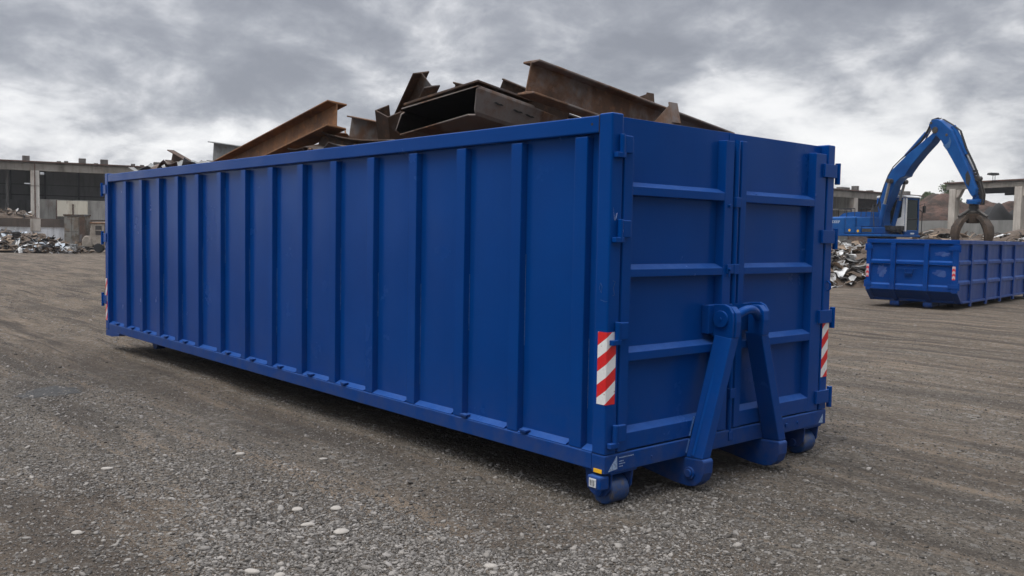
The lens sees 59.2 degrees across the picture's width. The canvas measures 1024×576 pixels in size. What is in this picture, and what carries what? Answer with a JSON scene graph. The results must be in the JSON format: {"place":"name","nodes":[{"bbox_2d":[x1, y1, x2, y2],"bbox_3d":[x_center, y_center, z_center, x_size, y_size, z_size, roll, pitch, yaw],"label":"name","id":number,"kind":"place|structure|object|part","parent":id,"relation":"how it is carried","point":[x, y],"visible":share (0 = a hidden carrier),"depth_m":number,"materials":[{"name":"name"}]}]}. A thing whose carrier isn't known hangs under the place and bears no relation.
{"place":"outdoors","nodes":[
{"label":"outdoors","id":0,"kind":"place"},
{"bbox_2d":[0,155,159,240],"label":"warehouse","id":1,"kind":"structure","parent":0,"point":[49,194],"depth_m":84.57,"materials":[{"name":"concrete"}]},
{"bbox_2d":[0,246,1023,575],"bbox_3d":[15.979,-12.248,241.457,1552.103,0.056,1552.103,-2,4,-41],"label":"ground","id":2,"kind":"structure","parent":0,"point":[896,324],"depth_m":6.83,"materials":[{"name":"grey gravel"}]},
{"bbox_2d":[0,207,40,218],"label":"scrap pile","id":3,"kind":"object","parent":2,"relation":"on","point":[11,213],"visible":1,"depth_m":72.69,"materials":[{"name":"grey metal"}]},
{"bbox_2d":[0,227,66,253],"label":"scrap pile","id":4,"kind":"object","parent":2,"relation":"on","point":[10,238],"visible":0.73,"depth_m":56.45,"materials":[{"name":"metal"}]},
{"bbox_2d":[2,238,94,253],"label":"scrap pile","id":5,"kind":"object","parent":2,"relation":"on","point":[60,246],"visible":0.69,"depth_m":56.56,"materials":[{"name":"grey metal"}]},
{"bbox_2d":[15,385,82,398],"bbox_3d":[-4.600,1.032,8.895,0.546,0.022,0.760,2,4,18],"label":"asphalt patch","id":6,"kind":"object","parent":2,"relation":"on","point":[55,389],"visible":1,"depth_m":8.96,"materials":[{"name":"grey asphalt"}]},
{"bbox_2d":[71,530,82,534],"bbox_3d":[-2.315,1.303,4.800,0.052,0.026,0.050,-2,4,-41],"label":"stone","id":7,"kind":"object","parent":2,"relation":"on","point":[77,532],"visible":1,"depth_m":4.79,"materials":[{"name":"white stone"}]},
{"bbox_2d":[63,214,90,250],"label":"metal frame","id":8,"kind":"object","parent":2,"relation":"on","point":[76,227],"visible":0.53,"depth_m":58.37,"materials":[{"name":"grey metal"}]},
{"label":"door panel","id":9,"kind":"part","parent":8,"relation":"part of","materials":[{"name":"grey metal"}]},
{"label":"door panel","id":10,"kind":"part","parent":8,"relation":"part of","materials":[{"name":"grey metal"}]},
{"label":"door panel","id":11,"kind":"part","parent":8,"relation":"part of","materials":[{"name":"grey metal"}]},
{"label":"door panel","id":12,"kind":"part","parent":8,"relation":"part of","materials":[{"name":"grey metal"}]},
{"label":"door panel","id":13,"kind":"part","parent":8,"relation":"part of","materials":[{"name":"metal"}]},
{"bbox_2d":[77,222,104,252],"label":"scrapped truck cab","id":14,"kind":"object","parent":2,"relation":"on","point":[93,239],"visible":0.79,"depth_m":57.88,"materials":[{"name":"grey metal"}]},
{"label":"window","id":15,"kind":"part","parent":14,"relation":"part of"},
{"bbox_2d":[101,467,112,470],"bbox_3d":[-2.757,1.232,6.140,0.080,0.027,0.042,0,3,-15],"label":"stone","id":16,"kind":"object","parent":2,"relation":"on","point":[106,468],"visible":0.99,"depth_m":6.13,"materials":[{"name":"grey stone"}]},
{"bbox_2d":[245,568,259,574],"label":"stone","id":17,"kind":"object","parent":2,"relation":"on","point":[251,571],"visible":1,"depth_m":4.35,"materials":[{"name":"white stone"}]},
{"bbox_2d":[274,572,285,575],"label":"stone","id":18,"kind":"object","parent":2,"relation":"on","point":[280,574],"visible":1,"depth_m":4.34,"materials":[{"name":"white stone"}]},
{"bbox_2d":[292,507,302,511],"bbox_3d":[-1.281,1.322,5.377,0.067,0.029,0.064,-2,4,-41],"label":"stone","id":19,"kind":"object","parent":2,"relation":"on","point":[295,509],"visible":1,"depth_m":5.36,"materials":[{"name":"grey stone"}]},
{"bbox_2d":[300,522,314,526],"bbox_3d":[-1.156,1.338,5.101,0.082,0.024,0.046,0,4,-19],"label":"stone","id":20,"kind":"object","parent":2,"relation":"on","point":[307,524],"visible":1,"depth_m":5.08,"materials":[{"name":"white stone"}]},
{"bbox_2d":[330,506,341,510],"bbox_3d":[-1.053,1.318,5.389,0.064,0.029,0.068,-2,4,-41],"label":"stone","id":21,"kind":"object","parent":2,"relation":"on","point":[334,508],"visible":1,"depth_m":5.37,"materials":[{"name":"grey stone"}]},
{"bbox_2d":[333,528,348,534],"bbox_3d":[-0.938,1.343,4.972,0.088,0.031,0.064,-2,4,-41],"label":"stone","id":22,"kind":"object","parent":2,"relation":"on","point":[340,531],"visible":1,"depth_m":4.95,"materials":[{"name":"white stone"}]},
{"bbox_2d":[100,112,840,503],"bbox_3d":[-1.518,-0.139,9.614,2.609,2.363,9.560,-2,4,-41],"label":"roll off container","id":23,"kind":"object","parent":2,"relation":"on","point":[610,302],"visible":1,"depth_m":6.37,"materials":[{"name":"blue metal"}]},
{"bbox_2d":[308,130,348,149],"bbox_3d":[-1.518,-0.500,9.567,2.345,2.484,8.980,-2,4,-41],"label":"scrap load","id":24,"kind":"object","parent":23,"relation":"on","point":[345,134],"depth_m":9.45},
{"bbox_2d":[128,163,168,170],"bbox_3d":[-4.759,-1.610,12.290,0.952,0.177,0.544,3,4,36],"label":"scrap sheet","id":25,"kind":"object","parent":24,"relation":"on","point":[149,166],"visible":0.27,"depth_m":12.18,"materials":[{"name":"silver metal"}]},
{"bbox_2d":[151,159,201,168],"bbox_3d":[-4.284,-1.592,11.710,0.679,0.193,0.549,2,4,22],"label":"scrap sheet","id":26,"kind":"object","parent":24,"relation":"on","point":[166,163],"visible":0.26,"depth_m":11.56,"materials":[{"name":"silver metal"}]},
{"bbox_2d":[165,150,191,162],"bbox_3d":[-4.251,-1.617,11.592,0.607,0.338,0.100,4,4,38],"label":"scrap channel","id":27,"kind":"object","parent":24,"relation":"on","point":[177,157],"visible":0.47,"depth_m":11.69,"materials":[{"name":"metal"}]},
{"bbox_2d":[177,157,206,165],"bbox_3d":[-3.908,-1.526,11.314,0.557,0.152,0.783,0,4,-24],"label":"scrap sheet","id":28,"kind":"object","parent":24,"relation":"on","point":[184,161],"visible":0.2,"depth_m":11.02,"materials":[{"name":"silver metal"}]},
{"bbox_2d":[207,141,239,161],"bbox_3d":[-3.502,-1.680,11.420,1.356,0.427,0.100,4,5,44],"label":"scrap channel","id":29,"kind":"object","parent":24,"relation":"on","point":[220,149],"visible":0.33,"depth_m":11.74,"materials":[{"name":"grey metal"}]},
{"bbox_2d":[212,100,346,161],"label":"scrap beam","id":30,"kind":"structure","parent":24,"relation":"on","point":[298,131],"depth_m":9.16,"materials":[{"name":"brown metal"}]},
{"bbox_2d":[287,142,358,151],"bbox_3d":[-1.738,-1.348,8.835,1.063,0.132,0.492,4,5,44],"label":"scrap sheet","id":31,"kind":"object","parent":24,"relation":"on","point":[318,146],"visible":0.21,"depth_m":8.74,"materials":[{"name":"metal"}]},
{"bbox_2d":[314,129,394,146],"bbox_3d":[-1.467,-1.362,8.464,1.140,0.323,0.131,4,4,38],"label":"scrap angle","id":32,"kind":"object","parent":24,"relation":"on","point":[331,138],"visible":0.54,"depth_m":8.60,"materials":[{"name":"brown metal"}]},
{"bbox_2d":[347,115,406,139],"bbox_3d":[-1.276,-1.395,8.465,0.663,0.455,0.147,2,3,15],"label":"scrap channel","id":33,"kind":"object","parent":24,"relation":"on","point":[363,128],"visible":0.23,"depth_m":8.54,"materials":[{"name":"brown metal"}]},
{"bbox_2d":[375,105,403,139],"bbox_3d":[-1.121,-1.425,8.329,0.250,0.521,0.463,1,3,2],"label":"scrap channel","id":34,"kind":"object","parent":24,"relation":"on","point":[386,123],"visible":0.44,"depth_m":8.21,"materials":[{"name":"brown metal"}]},
{"bbox_2d":[394,71,439,113],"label":"scrap beam","id":35,"kind":"structure","parent":24,"relation":"on","point":[419,85],"depth_m":8.71,"materials":[{"name":"brown metal"}]},
{"bbox_2d":[396,80,579,137],"bbox_3d":[-0.066,-1.393,8.041,1.576,0.597,1.156,-2,4,-41],"label":"scrap duct","id":36,"kind":"object","parent":24,"relation":"on","point":[475,105],"visible":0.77,"depth_m":7.48,"materials":[{"name":"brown metal"}]},
{"bbox_2d":[500,78,568,118],"bbox_3d":[0.188,-1.565,7.462,0.616,0.342,0.087,1,3,7],"label":"scrap angle","id":37,"kind":"object","parent":36,"relation":"on","point":[510,86],"visible":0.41,"depth_m":7.48,"materials":[{"name":"brown metal"}]},
{"bbox_2d":[517,59,734,133],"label":"scrap beam","id":38,"kind":"structure","parent":24,"relation":"on","point":[562,89],"depth_m":6.63,"materials":[{"name":"brown metal"}]},
{"bbox_2d":[640,92,653,101],"bbox_3d":[1.094,-1.524,7.670,0.090,0.248,0.272,-2,4,-41],"label":"scrap bracket","id":39,"kind":"object","parent":24,"relation":"on","point":[649,96],"visible":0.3,"depth_m":7.59,"materials":[{"name":"brown metal"}]},
{"bbox_2d":[654,102,680,124],"bbox_3d":[1.029,-1.108,6.147,0.090,0.295,0.241,-2,4,-41],"label":"scrap bracket","id":40,"kind":"object","parent":24,"relation":"on","point":[670,114],"visible":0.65,"depth_m":6.08,"materials":[{"name":"metal"}]},
{"bbox_2d":[612,117,734,451],"bbox_3d":[1.030,-0.027,5.733,1.170,2.012,0.126,-2,4,-41],"label":"door","id":41,"kind":"structure","parent":23,"relation":"in","point":[675,223],"depth_m":5.73,"materials":[{"name":"blue paint"}]},
{"bbox_2d":[726,133,840,440],"bbox_3d":[1.976,-0.018,6.570,1.349,2.094,0.112,-2,4,-41],"label":"door","id":42,"kind":"structure","parent":23,"relation":"in","point":[779,235],"depth_m":6.59,"materials":[{"name":"blue paint"}]},
{"bbox_2d":[484,563,497,568],"bbox_3d":[-0.106,1.395,4.519,0.072,0.026,0.042,1,3,-2],"label":"stone","id":43,"kind":"object","parent":2,"relation":"on","point":[489,565],"visible":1,"depth_m":4.51,"materials":[{"name":"white stone"}]},
{"bbox_2d":[830,238,909,287],"bbox_3d":[14.387,-1.081,37.297,11.590,2.089,12.030,1,3,0],"label":"scrap pile","id":44,"kind":"object","parent":2,"relation":"on","point":[848,263],"visible":0.13,"depth_m":32.70,"materials":[{"name":"silver metal"}]},
{"bbox_2d":[832,117,994,240],"bbox_3d":[17.560,-4.217,39.832,3.080,6.254,7.975,-1,4,-30],"label":"material excavator","id":45,"kind":"object","parent":2,"relation":"on","point":[892,214],"visible":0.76,"depth_m":39.68,"materials":[{"name":"metal"}]},
{"bbox_2d":[921,191,934,199],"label":"tree","id":46,"kind":"object","parent":2,"relation":"on","point":[925,194],"visible":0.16,"depth_m":125.14,"materials":[{"name":"green plant"}]},
{"bbox_2d":[847,193,1013,242],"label":"earth bank","id":47,"kind":"structure","parent":2,"relation":"on","point":[936,205],"depth_m":104.72,"materials":[{"name":"brown soil"}]},
{"bbox_2d":[864,239,1023,307],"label":"open container","id":48,"kind":"object","parent":2,"relation":"on","point":[934,273],"visible":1,"depth_m":22.79,"materials":[{"name":"blue metal"}]},
{"bbox_2d":[870,243,954,302],"bbox_3d":[10.093,-0.433,22.665,2.046,1.535,0.445,4,4,41],"label":"end door","id":49,"kind":"structure","parent":48,"relation":"in","point":[895,266],"depth_m":22.54,"materials":[{"name":"blue paint"}]},
{"bbox_2d":[864,228,1023,242],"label":"rubble ridge","id":50,"kind":"structure","parent":2,"relation":"on","point":[938,234],"depth_m":60.53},
{"bbox_2d":[938,180,966,203],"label":"tree","id":51,"kind":"object","parent":2,"relation":"on","point":[944,188],"visible":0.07,"depth_m":127.66,"materials":[{"name":"green plant"}]},
{"bbox_2d":[918,220,1012,236],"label":"yard wall","id":52,"kind":"structure","parent":2,"relation":"on","point":[1002,226],"depth_m":86.61,"materials":[{"name":"concrete"}]},
{"bbox_2d":[943,179,1023,230],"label":"hall","id":53,"kind":"structure","parent":2,"relation":"on","point":[1015,187],"depth_m":84.73,"materials":[{"name":"concrete"}]},
{"bbox_2d":[987,173,998,182],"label":"vent cowl","id":54,"kind":"object","parent":53,"relation":"on","point":[993,174],"visible":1,"depth_m":83.26,"materials":[{"name":"grey metal"}]},
{"bbox_2d":[984,203,1013,219],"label":"earth mound","id":55,"kind":"object","parent":2,"relation":"on","point":[998,211],"visible":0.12,"depth_m":94.05,"materials":[{"name":"grey soil"}]},
{"bbox_2d":[1008,237,1023,241],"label":"scrap pile","id":56,"kind":"object","parent":2,"relation":"on","point":[1019,240],"visible":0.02,"depth_m":50.19,"materials":[{"name":"silver metal"}]},
{"bbox_2d":[0,0,1023,227],"label":"sky","id":57,"kind":"structure","parent":0,"point":[119,82],"materials":[{"name":"grey"}]},
{"bbox_2d":[833,186,924,241],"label":"warehouse","id":58,"kind":"structure","parent":0,"point":[845,197],"depth_m":105.04,"materials":[{"name":"concrete"}]}
]}

